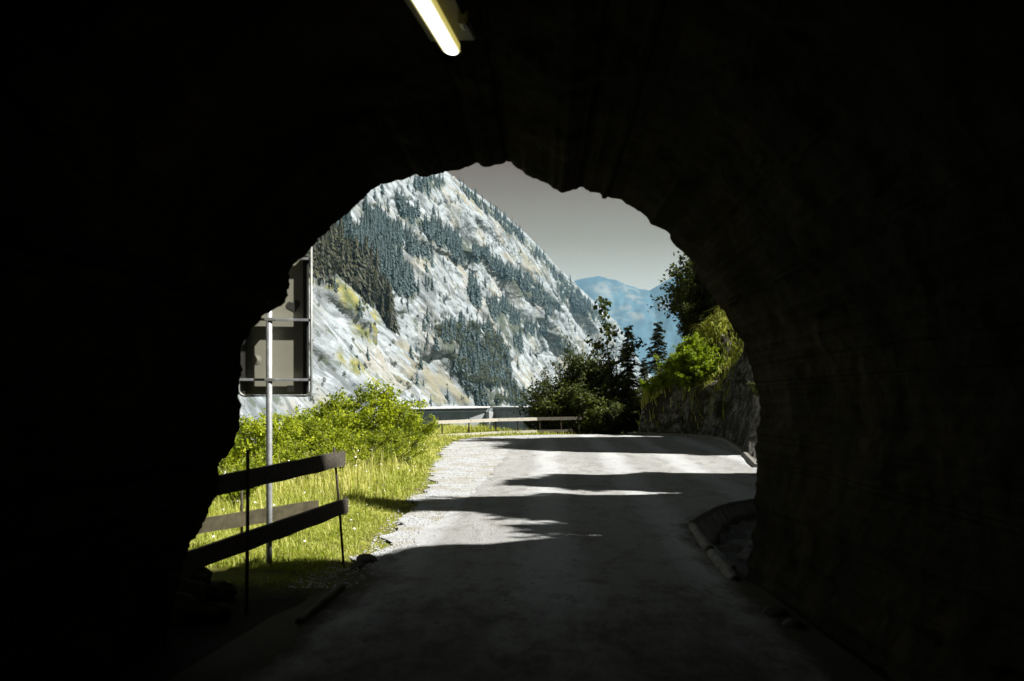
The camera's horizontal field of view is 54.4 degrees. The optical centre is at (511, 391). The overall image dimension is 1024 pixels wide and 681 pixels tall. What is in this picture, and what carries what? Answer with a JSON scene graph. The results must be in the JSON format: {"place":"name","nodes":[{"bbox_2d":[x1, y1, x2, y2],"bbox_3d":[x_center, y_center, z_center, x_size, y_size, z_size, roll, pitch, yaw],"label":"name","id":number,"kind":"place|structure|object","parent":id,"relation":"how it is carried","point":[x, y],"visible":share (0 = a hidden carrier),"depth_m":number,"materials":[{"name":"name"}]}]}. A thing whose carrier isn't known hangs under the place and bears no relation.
{"place":"outdoors","nodes":[
{"label":"outdoors","id":0,"kind":"place"},
{"bbox_2d":[236,171,651,441],"bbox_3d":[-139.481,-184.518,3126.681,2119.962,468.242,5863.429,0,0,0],"label":"mountain","id":1,"kind":"structure","parent":0,"point":[338,323],"depth_m":915.87,"materials":[{"name":"stone"}]},
{"bbox_2d":[305,250,319,283],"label":"spruce tree","id":2,"kind":"object","parent":1,"relation":"on","point":[307,254],"visible":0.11,"depth_m":587.57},
{"bbox_2d":[312,243,322,278],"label":"spruce tree","id":3,"kind":"object","parent":1,"relation":"on","point":[315,264],"visible":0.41,"depth_m":591.54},
{"bbox_2d":[318,236,326,280],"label":"spruce tree","id":4,"kind":"object","parent":1,"relation":"on","point":[322,253],"visible":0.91,"depth_m":598.01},
{"bbox_2d":[323,237,334,285],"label":"spruce tree","id":5,"kind":"object","parent":1,"relation":"on","point":[329,270],"visible":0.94,"depth_m":601.45,"materials":[{"name":"plant"}]},
{"bbox_2d":[327,226,338,272],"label":"spruce tree","id":6,"kind":"object","parent":1,"relation":"on","point":[330,239],"visible":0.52,"depth_m":616.90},
{"bbox_2d":[333,227,337,254],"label":"spruce tree","id":7,"kind":"object","parent":1,"relation":"on","point":[335,237],"visible":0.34,"depth_m":672.49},
{"bbox_2d":[332,222,339,245],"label":"spruce tree","id":8,"kind":"object","parent":1,"relation":"on","point":[335,226],"visible":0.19,"depth_m":681.70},
{"bbox_2d":[331,252,343,277],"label":"broadleaf tree","id":9,"kind":"object","parent":1,"relation":"on","point":[336,267],"visible":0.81,"depth_m":609.82,"materials":[{"name":"green plant"}]},
{"bbox_2d":[336,217,345,238],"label":"spruce tree","id":10,"kind":"object","parent":1,"relation":"on","point":[340,226],"visible":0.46,"depth_m":684.76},
{"bbox_2d":[335,236,346,254],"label":"broadleaf tree","id":11,"kind":"object","parent":1,"relation":"on","point":[338,242],"visible":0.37,"depth_m":671.98,"materials":[{"name":"green plant"}]},
{"bbox_2d":[336,240,348,284],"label":"spruce tree","id":12,"kind":"object","parent":1,"relation":"on","point":[342,275],"visible":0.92,"depth_m":617.80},
{"bbox_2d":[346,213,349,231],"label":"spruce tree","id":13,"kind":"object","parent":1,"relation":"on","point":[348,222],"visible":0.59,"depth_m":731.40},
{"bbox_2d":[345,244,354,290],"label":"spruce tree","id":14,"kind":"object","parent":1,"relation":"on","point":[349,270],"visible":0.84,"depth_m":625.56,"materials":[{"name":"plant"}]},
{"bbox_2d":[352,278,359,291],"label":"broadleaf tree","id":15,"kind":"object","parent":1,"relation":"on","point":[355,284],"visible":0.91,"depth_m":630.09,"materials":[{"name":"green plant"}]},
{"bbox_2d":[352,236,366,289],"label":"spruce tree","id":16,"kind":"object","parent":1,"relation":"on","point":[357,255],"visible":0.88,"depth_m":683.30,"materials":[{"name":"plant"}]},
{"bbox_2d":[359,243,370,283],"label":"spruce tree","id":17,"kind":"object","parent":1,"relation":"on","point":[362,258],"visible":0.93,"depth_m":687.77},
{"bbox_2d":[365,216,370,242],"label":"spruce tree","id":18,"kind":"object","parent":1,"relation":"on","point":[367,227],"visible":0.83,"depth_m":748.76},
{"bbox_2d":[363,236,373,283],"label":"spruce tree","id":19,"kind":"object","parent":1,"relation":"on","point":[366,249],"visible":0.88,"depth_m":692.41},
{"bbox_2d":[364,273,374,307],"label":"spruce tree","id":20,"kind":"object","parent":1,"relation":"on","point":[369,294],"visible":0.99,"depth_m":685.66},
{"bbox_2d":[365,260,378,283],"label":"broadleaf tree","id":21,"kind":"object","parent":1,"relation":"on","point":[373,269],"visible":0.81,"depth_m":690.23,"materials":[{"name":"green plant"}]},
{"bbox_2d":[370,243,373,271],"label":"spruce tree","id":22,"kind":"object","parent":1,"relation":"on","point":[372,252],"visible":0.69,"depth_m":697.96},
{"bbox_2d":[373,214,379,240],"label":"spruce tree","id":23,"kind":"object","parent":1,"relation":"on","point":[375,219],"visible":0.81,"depth_m":771.24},
{"bbox_2d":[374,247,381,295],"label":"spruce tree","id":24,"kind":"object","parent":1,"relation":"on","point":[377,263],"visible":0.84,"depth_m":697.10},
{"bbox_2d":[378,271,385,310],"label":"spruce tree","id":25,"kind":"object","parent":1,"relation":"on","point":[383,285],"visible":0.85,"depth_m":695.80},
{"bbox_2d":[379,292,385,319],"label":"spruce tree","id":26,"kind":"object","parent":1,"relation":"on","point":[382,311],"visible":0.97,"depth_m":690.75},
{"bbox_2d":[385,295,395,333],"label":"spruce tree","id":27,"kind":"object","parent":1,"relation":"on","point":[389,305],"visible":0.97,"depth_m":689.91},
{"bbox_2d":[384,279,400,335],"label":"spruce tree","id":28,"kind":"object","parent":1,"relation":"on","point":[388,294],"visible":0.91,"depth_m":692.14,"materials":[{"name":"plant"}]},
{"bbox_2d":[389,241,395,265],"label":"spruce tree","id":29,"kind":"object","parent":1,"relation":"on","point":[393,256],"visible":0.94,"depth_m":769.44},
{"bbox_2d":[390,217,394,238],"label":"spruce tree","id":30,"kind":"object","parent":1,"relation":"on","point":[391,232],"visible":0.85,"depth_m":850.65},
{"bbox_2d":[391,268,398,294],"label":"spruce tree","id":31,"kind":"object","parent":1,"relation":"on","point":[394,283],"visible":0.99,"depth_m":759.87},
{"bbox_2d":[396,223,401,244],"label":"spruce tree","id":32,"kind":"object","parent":1,"relation":"on","point":[398,230],"visible":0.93,"depth_m":858.74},
{"bbox_2d":[397,271,404,296],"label":"spruce tree","id":33,"kind":"object","parent":1,"relation":"on","point":[400,286],"visible":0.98,"depth_m":764.86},
{"bbox_2d":[399,244,403,262],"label":"spruce tree","id":34,"kind":"object","parent":1,"relation":"on","point":[401,254],"visible":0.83,"depth_m":780.78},
{"bbox_2d":[404,268,411,296],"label":"spruce tree","id":35,"kind":"object","parent":1,"relation":"on","point":[405,274],"visible":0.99,"depth_m":771.17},
{"bbox_2d":[409,235,414,256],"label":"spruce tree","id":36,"kind":"object","parent":1,"relation":"on","point":[412,248],"visible":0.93,"depth_m":814.54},
{"bbox_2d":[409,262,415,287],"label":"spruce tree","id":37,"kind":"object","parent":1,"relation":"on","point":[410,272],"visible":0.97,"depth_m":778.73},
{"bbox_2d":[411,264,415,291],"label":"spruce tree","id":38,"kind":"object","parent":1,"relation":"on","point":[413,274],"visible":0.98,"depth_m":780.07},
{"bbox_2d":[308,223,548,405],"bbox_3d":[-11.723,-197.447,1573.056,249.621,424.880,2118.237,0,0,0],"label":"mountain scrub","id":39,"kind":"object","parent":1,"relation":"on","point":[495,380],"visible":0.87,"depth_m":906.81,"materials":[{"name":"plant"}]},
{"bbox_2d":[441,320,445,339],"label":"spruce tree","id":40,"kind":"object","parent":1,"relation":"on","point":[443,336],"visible":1,"depth_m":788.61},
{"bbox_2d":[444,317,448,342],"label":"spruce tree","id":41,"kind":"object","parent":1,"relation":"on","point":[446,330],"visible":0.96,"depth_m":793.27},
{"bbox_2d":[449,315,454,339],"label":"spruce tree","id":42,"kind":"object","parent":1,"relation":"on","point":[451,326],"visible":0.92,"depth_m":801.61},
{"bbox_2d":[451,348,458,372],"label":"spruce tree","id":43,"kind":"object","parent":1,"relation":"on","point":[455,366],"visible":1,"depth_m":796.92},
{"bbox_2d":[465,374,471,395],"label":"spruce tree","id":44,"kind":"object","parent":1,"relation":"on","point":[469,392],"visible":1,"depth_m":804.64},
{"bbox_2d":[325,173,612,405],"bbox_3d":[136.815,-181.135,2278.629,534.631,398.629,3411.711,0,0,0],"label":"spruce forest","id":45,"kind":"object","parent":1,"relation":"on","point":[436,229],"visible":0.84,"depth_m":1082.94,"materials":[{"name":"plant"}]},
{"bbox_2d":[472,365,476,391],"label":"spruce tree","id":46,"kind":"object","parent":1,"relation":"on","point":[474,384],"visible":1,"depth_m":809.35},
{"bbox_2d":[474,384,480,405],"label":"spruce tree","id":47,"kind":"object","parent":1,"relation":"on","point":[476,393],"visible":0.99,"depth_m":809.52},
{"bbox_2d":[92,411,889,680],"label":"ground","id":48,"kind":"structure","parent":0,"point":[184,648],"depth_m":7.36,"materials":[{"name":"plant"}]},
{"bbox_2d":[189,567,212,584],"bbox_3d":[-2.750,1.515,7.996,0.682,0.443,0.541,0,0,0],"label":"boulder","id":49,"kind":"object","parent":48,"relation":"on","point":[204,574],"visible":0.02,"depth_m":7.95,"materials":[{"name":"stone"}]},
{"bbox_2d":[204,581,237,601],"bbox_3d":[-2.251,1.553,7.604,0.312,0.208,0.262,0,0,0],"label":"boulder","id":50,"kind":"object","parent":48,"relation":"on","point":[219,591],"visible":0.54,"depth_m":7.52,"materials":[{"name":"stone"}]},
{"bbox_2d":[212,458,265,503],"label":"verge bush","id":51,"kind":"object","parent":48,"relation":"on","point":[237,493],"visible":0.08,"depth_m":13.36,"materials":[{"name":"green plant"}]},
{"bbox_2d":[198,490,318,541],"bbox_3d":[-2.550,1.296,9.969,0.095,0.709,1.592,0,0,35],"label":"wooden fence","id":52,"kind":"object","parent":48,"relation":"on","point":[227,521],"visible":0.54,"depth_m":9.84,"materials":[{"name":"wood"}]},
{"bbox_2d":[218,439,299,473],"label":"verge bush","id":53,"kind":"object","parent":48,"relation":"on","point":[226,462],"visible":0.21,"depth_m":15.22,"materials":[{"name":"green plant"}]},
{"bbox_2d":[173,447,348,613],"bbox_3d":[-1.852,1.038,7.728,0.114,1.226,3.104,0,0,11],"label":"wooden fence","id":54,"kind":"object","parent":48,"relation":"on","point":[247,540],"visible":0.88,"depth_m":7.49,"materials":[{"name":"wood"}]},
{"bbox_2d":[228,408,304,465],"bbox_3d":[-4.749,0.967,17.974,1.786,1.337,1.965,0,0,2],"label":"verge bush","id":55,"kind":"object","parent":48,"relation":"on","point":[258,431],"visible":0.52,"depth_m":17.75,"materials":[{"name":"green plant"}]},
{"bbox_2d":[239,247,312,564],"bbox_3d":[-2.150,0.302,9.039,0.665,3.336,0.122,0,0,-13],"label":"road sign","id":56,"kind":"object","parent":48,"relation":"on","point":[275,354],"visible":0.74,"depth_m":9.10,"materials":[{"name":"metal"}]},
{"bbox_2d":[236,415,323,460],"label":"verge bush","id":57,"kind":"object","parent":48,"relation":"on","point":[287,431],"visible":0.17,"depth_m":19.01,"materials":[{"name":"green plant"}]},
{"bbox_2d":[251,410,348,457],"bbox_3d":[-4.264,1.000,20.008,1.664,1.245,1.830,0,0,17],"label":"verge bush","id":58,"kind":"object","parent":48,"relation":"on","point":[303,423],"visible":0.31,"depth_m":19.72,"materials":[{"name":"green plant"}]},
{"bbox_2d":[273,404,361,450],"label":"verge bush","id":59,"kind":"object","parent":48,"relation":"on","point":[337,422],"visible":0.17,"depth_m":20.88,"materials":[{"name":"green plant"}]},
{"bbox_2d":[212,436,426,541],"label":"meadow flowers","id":60,"kind":"object","parent":48,"relation":"on","point":[320,491],"visible":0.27,"depth_m":13.25,"materials":[{"name":"white plant"}]},
{"bbox_2d":[272,437,369,478],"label":"verge bush","id":61,"kind":"object","parent":48,"relation":"on","point":[295,453],"visible":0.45,"depth_m":16.91,"materials":[{"name":"green plant"}]},
{"bbox_2d":[293,385,378,452],"bbox_3d":[-4.129,0.734,23.013,2.196,1.778,2.026,0,0,24],"label":"verge bush","id":62,"kind":"object","parent":48,"relation":"on","point":[333,405],"visible":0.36,"depth_m":22.95,"materials":[{"name":"green plant"}]},
{"bbox_2d":[350,561,365,569],"bbox_3d":[-1.394,1.581,9.010,0.139,0.089,0.110,0,0,0],"label":"rock","id":63,"kind":"object","parent":48,"relation":"on","point":[357,565],"visible":0.72,"depth_m":8.97,"materials":[{"name":"stone"}]},
{"bbox_2d":[302,424,416,466],"bbox_3d":[-2.925,1.125,19.392,2.032,0.973,2.045,0,0,38],"label":"verge bush","id":64,"kind":"object","parent":48,"relation":"on","point":[378,439],"visible":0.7,"depth_m":19.57,"materials":[{"name":"green plant"}]},
{"bbox_2d":[356,554,377,563],"bbox_3d":[-1.352,1.574,9.276,0.189,0.133,0.177,0,0,41],"label":"rock","id":65,"kind":"object","parent":48,"relation":"on","point":[366,558],"visible":0.6,"depth_m":9.22,"materials":[{"name":"stone"}]},
{"bbox_2d":[346,376,433,445],"bbox_3d":[-3.166,0.623,23.733,2.266,1.989,2.456,0,0,31],"label":"verge bush","id":66,"kind":"object","parent":48,"relation":"on","point":[386,413],"visible":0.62,"depth_m":23.33,"materials":[{"name":"green plant"}]},
{"bbox_2d":[354,427,439,462],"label":"verge bush","id":67,"kind":"object","parent":48,"relation":"on","point":[412,449],"visible":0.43,"depth_m":21.57,"materials":[{"name":"green plant"}]},
{"bbox_2d":[188,423,624,590],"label":"verge grass","id":68,"kind":"structure","parent":48,"relation":"on","point":[289,491],"depth_m":13.53,"materials":[{"name":"plant"}]},
{"bbox_2d":[376,409,441,444],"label":"verge bush","id":69,"kind":"object","parent":48,"relation":"on","point":[430,427],"visible":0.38,"depth_m":27.29,"materials":[{"name":"green plant"}]},
{"bbox_2d":[352,434,603,564],"bbox_3d":[-0.780,1.586,22.971,5.244,0.001,29.132,0,0,10],"label":"gravel shoulder","id":70,"kind":"object","parent":48,"relation":"on","point":[466,444],"visible":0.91,"depth_m":18.34},
{"bbox_2d":[283,435,573,588],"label":"loose gravel","id":71,"kind":"structure","parent":70,"relation":"on","point":[335,585],"depth_m":12.11,"materials":[{"name":"gravel"}]},
{"bbox_2d":[438,416,581,436],"bbox_3d":[-0.263,1.520,35.785,6.803,1.150,0.753,0,0,-38],"label":"wooden fence","id":72,"kind":"object","parent":48,"relation":"on","point":[517,419],"visible":0.81,"depth_m":36.28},
{"bbox_2d":[0,0,1023,680],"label":"rock tunnel","id":73,"kind":"object","parent":48,"relation":"on","point":[826,196],"visible":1,"depth_m":5.22,"materials":[{"name":"stone"}]},
{"bbox_2d":[404,0,476,54],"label":"tunnel lamp","id":74,"kind":"object","parent":73,"relation":"attached to","point":[447,25],"visible":1,"depth_m":4.47,"materials":[{"name":"grey"}]},
{"bbox_2d":[523,400,560,433],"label":"spreading bush","id":75,"kind":"object","parent":48,"relation":"on","point":[528,424],"visible":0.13,"depth_m":39.69,"materials":[{"name":"green plant"}]},
{"bbox_2d":[511,365,601,433],"bbox_3d":[1.855,0.533,39.364,3.360,3.100,4.052,0,0,-23],"label":"spreading bush","id":76,"kind":"object","parent":48,"relation":"on","point":[547,391],"visible":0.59,"depth_m":38.80,"materials":[{"name":"green plant"}]},
{"bbox_2d":[546,336,617,433],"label":"young tree","id":77,"kind":"object","parent":48,"relation":"on","point":[574,360],"visible":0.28,"depth_m":40.39,"materials":[{"name":"green plant"}]},
{"bbox_2d":[532,380,633,434],"bbox_3d":[2.981,0.827,38.786,4.048,2.536,3.808,0,0,32],"label":"spreading bush","id":78,"kind":"object","parent":48,"relation":"on","point":[598,411],"visible":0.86,"depth_m":38.04,"materials":[{"name":"green plant"}]},
{"bbox_2d":[572,349,626,401],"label":"young tree","id":79,"kind":"object","parent":48,"relation":"on","point":[588,376],"visible":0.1,"depth_m":40.21,"materials":[{"name":"green plant"}]},
{"bbox_2d":[589,386,641,433],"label":"spreading bush","id":80,"kind":"object","parent":48,"relation":"on","point":[631,425],"visible":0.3,"depth_m":39.32,"materials":[{"name":"green plant"}]},
{"bbox_2d":[580,296,651,433],"bbox_3d":[4.083,-0.834,39.039,2.814,5.884,1.389,0,0,8],"label":"maple sapling","id":81,"kind":"object","parent":48,"relation":"on","point":[596,346],"visible":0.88,"depth_m":39.06,"materials":[{"name":"green plant"}]},
{"bbox_2d":[612,361,639,429],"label":"young tree","id":82,"kind":"object","parent":48,"relation":"on","point":[629,384],"visible":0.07,"depth_m":41.23,"materials":[{"name":"green plant"}]},
{"bbox_2d":[619,325,644,432],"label":"spruce tree","id":83,"kind":"object","parent":48,"relation":"on","point":[628,335],"visible":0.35,"depth_m":41.88,"materials":[{"name":"green plant"}]},
{"bbox_2d":[634,359,648,412],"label":"spruce tree","id":84,"kind":"object","parent":48,"relation":"on","point":[644,374],"visible":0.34,"depth_m":43.93,"materials":[{"name":"green plant"}]},
{"bbox_2d":[636,321,667,382],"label":"spruce tree","id":85,"kind":"object","parent":48,"relation":"on","point":[657,343],"visible":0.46,"depth_m":44.91,"materials":[{"name":"green plant"}]},
{"bbox_2d":[627,432,756,467],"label":"kerb","id":86,"kind":"structure","parent":48,"relation":"on","point":[750,460],"depth_m":32.40,"materials":[{"name":"concrete"}]},
{"bbox_2d":[689,523,714,549],"bbox_3d":[2.028,1.579,10.705,0.132,0.134,1.649,0,0,5],"label":"kerb stone","id":87,"kind":"object","parent":48,"relation":"on","point":[704,543],"visible":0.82,"depth_m":10.46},
{"bbox_2d":[687,498,756,573],"bbox_3d":[3.098,1.790,11.450,2.405,0.495,6.300,0,0,0],"label":"drain channel","id":88,"kind":"object","parent":48,"relation":"on","point":[716,524],"visible":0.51,"depth_m":12.37,"materials":[{"name":"concrete"}]},
{"bbox_2d":[707,549,740,579],"bbox_3d":[1.898,1.581,9.008,0.128,0.151,1.394,0,0,3],"label":"kerb stone","id":89,"kind":"object","parent":48,"relation":"on","point":[721,564],"visible":0.79,"depth_m":8.81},
{"bbox_2d":[762,605,787,616],"bbox_3d":[1.866,1.576,7.060,0.181,0.124,0.169,0,0,0],"label":"rock","id":90,"kind":"object","parent":48,"relation":"on","point":[776,610],"visible":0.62,"depth_m":7.02,"materials":[{"name":"stone"}]},
{"bbox_2d":[782,618,806,627],"bbox_3d":[1.904,1.580,6.694,0.161,0.105,0.134,0,0,0],"label":"rock","id":91,"kind":"object","parent":48,"relation":"on","point":[792,623],"visible":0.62,"depth_m":6.66,"materials":[{"name":"stone"}]},
{"bbox_2d":[167,434,885,680],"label":"road","id":92,"kind":"structure","parent":0,"point":[576,558],"depth_m":7.55,"materials":[{"name":"asphalt"}]},
{"bbox_2d":[295,583,344,623],"bbox_3d":[-1.405,1.566,7.395,0.065,0.067,1.266,0,0,3],"label":"timber pole","id":93,"kind":"object","parent":92,"relation":"on","point":[319,604],"visible":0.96,"depth_m":7.25,"materials":[{"name":"wood"}]},
{"bbox_2d":[447,161,688,289],"label":"sky","id":94,"kind":"structure","parent":0,"point":[585,234],"materials":[{"name":"grey"}]},
{"bbox_2d":[574,276,691,375],"bbox_3d":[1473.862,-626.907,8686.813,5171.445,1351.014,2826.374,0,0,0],"label":"mountain","id":95,"kind":"structure","parent":0,"point":[629,306],"depth_m":8787.87,"materials":[{"name":"stone"}]},
{"bbox_2d":[638,325,760,459],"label":"rocky hillside","id":96,"kind":"structure","parent":0,"point":[739,424],"depth_m":34.19,"materials":[{"name":"stone"}]},
{"bbox_2d":[639,378,660,395],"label":"bank shrub","id":97,"kind":"object","parent":96,"relation":"on","point":[648,389],"visible":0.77,"depth_m":36.59,"materials":[{"name":"green plant"}]},
{"bbox_2d":[649,371,675,390],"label":"bank shrub","id":98,"kind":"object","parent":96,"relation":"on","point":[659,382],"visible":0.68,"depth_m":36.18,"materials":[{"name":"green plant"}]},
{"bbox_2d":[658,369,693,385],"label":"bank shrub","id":99,"kind":"object","parent":96,"relation":"on","point":[672,375],"visible":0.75,"depth_m":35.83,"materials":[{"name":"green plant"}]},
{"bbox_2d":[653,337,699,376],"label":"bank shrub","id":100,"kind":"object","parent":96,"relation":"on","point":[681,358],"visible":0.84,"depth_m":35.81,"materials":[{"name":"green plant"}]},
{"bbox_2d":[647,251,720,324],"bbox_3d":[7.735,-3.853,39.348,4.142,4.424,4.995,0,0,-17],"label":"hill tree","id":101,"kind":"object","parent":96,"relation":"on","point":[692,277],"visible":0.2,"depth_m":38.75,"materials":[{"name":"green plant"}]},
{"bbox_2d":[669,373,699,390],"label":"bank shrub","id":102,"kind":"object","parent":96,"relation":"on","point":[686,380],"visible":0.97,"depth_m":35.45,"materials":[{"name":"green plant"}]},
{"bbox_2d":[633,306,743,429],"bbox_3d":[7.409,-2.444,35.650,4.885,7.611,8.136,0,0,-31],"label":"bush","id":103,"kind":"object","parent":96,"relation":"on","point":[718,323],"depth_m":36.24,"materials":[{"name":"plant"}]},
{"bbox_2d":[664,273,716,340],"bbox_3d":[7.097,-2.949,38.559,2.339,3.174,1.939,0,0,-42],"label":"hill tree","id":104,"kind":"object","parent":96,"relation":"on","point":[689,320],"visible":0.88,"depth_m":38.15,"materials":[{"name":"green plant"}]},
{"bbox_2d":[683,361,712,373],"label":"bank shrub","id":105,"kind":"object","parent":96,"relation":"on","point":[691,367],"visible":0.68,"depth_m":35.36,"materials":[{"name":"green plant"}]},
{"bbox_2d":[679,332,720,365],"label":"bank shrub","id":106,"kind":"object","parent":96,"relation":"on","point":[701,350],"visible":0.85,"depth_m":35.77,"materials":[{"name":"green plant"}]},
{"bbox_2d":[689,363,721,381],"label":"bank shrub","id":107,"kind":"object","parent":96,"relation":"on","point":[701,375],"visible":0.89,"depth_m":34.90,"materials":[{"name":"green plant"}]},
{"bbox_2d":[696,354,726,371],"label":"bank shrub","id":108,"kind":"object","parent":96,"relation":"on","point":[715,361],"visible":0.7,"depth_m":35.06,"materials":[{"name":"green plant"}]},
{"bbox_2d":[747,381,758,396],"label":"hillside bush","id":109,"kind":"object","parent":96,"relation":"on","point":[753,390],"visible":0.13,"depth_m":24.44,"materials":[{"name":"green plant"}]},
{"bbox_2d":[719,531,750,564],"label":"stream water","id":110,"kind":"structure","parent":0,"point":[735,541],"depth_m":12.07,"materials":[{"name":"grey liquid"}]},
{"label":"valley floor","id":111,"kind":"structure","parent":0,"visible":0},
{"bbox_2d":[351,406,542,435],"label":"concrete dam","id":112,"kind":"structure","parent":111,"relation":"on","point":[460,412],"depth_m":281.39,"materials":[{"name":"concrete"}]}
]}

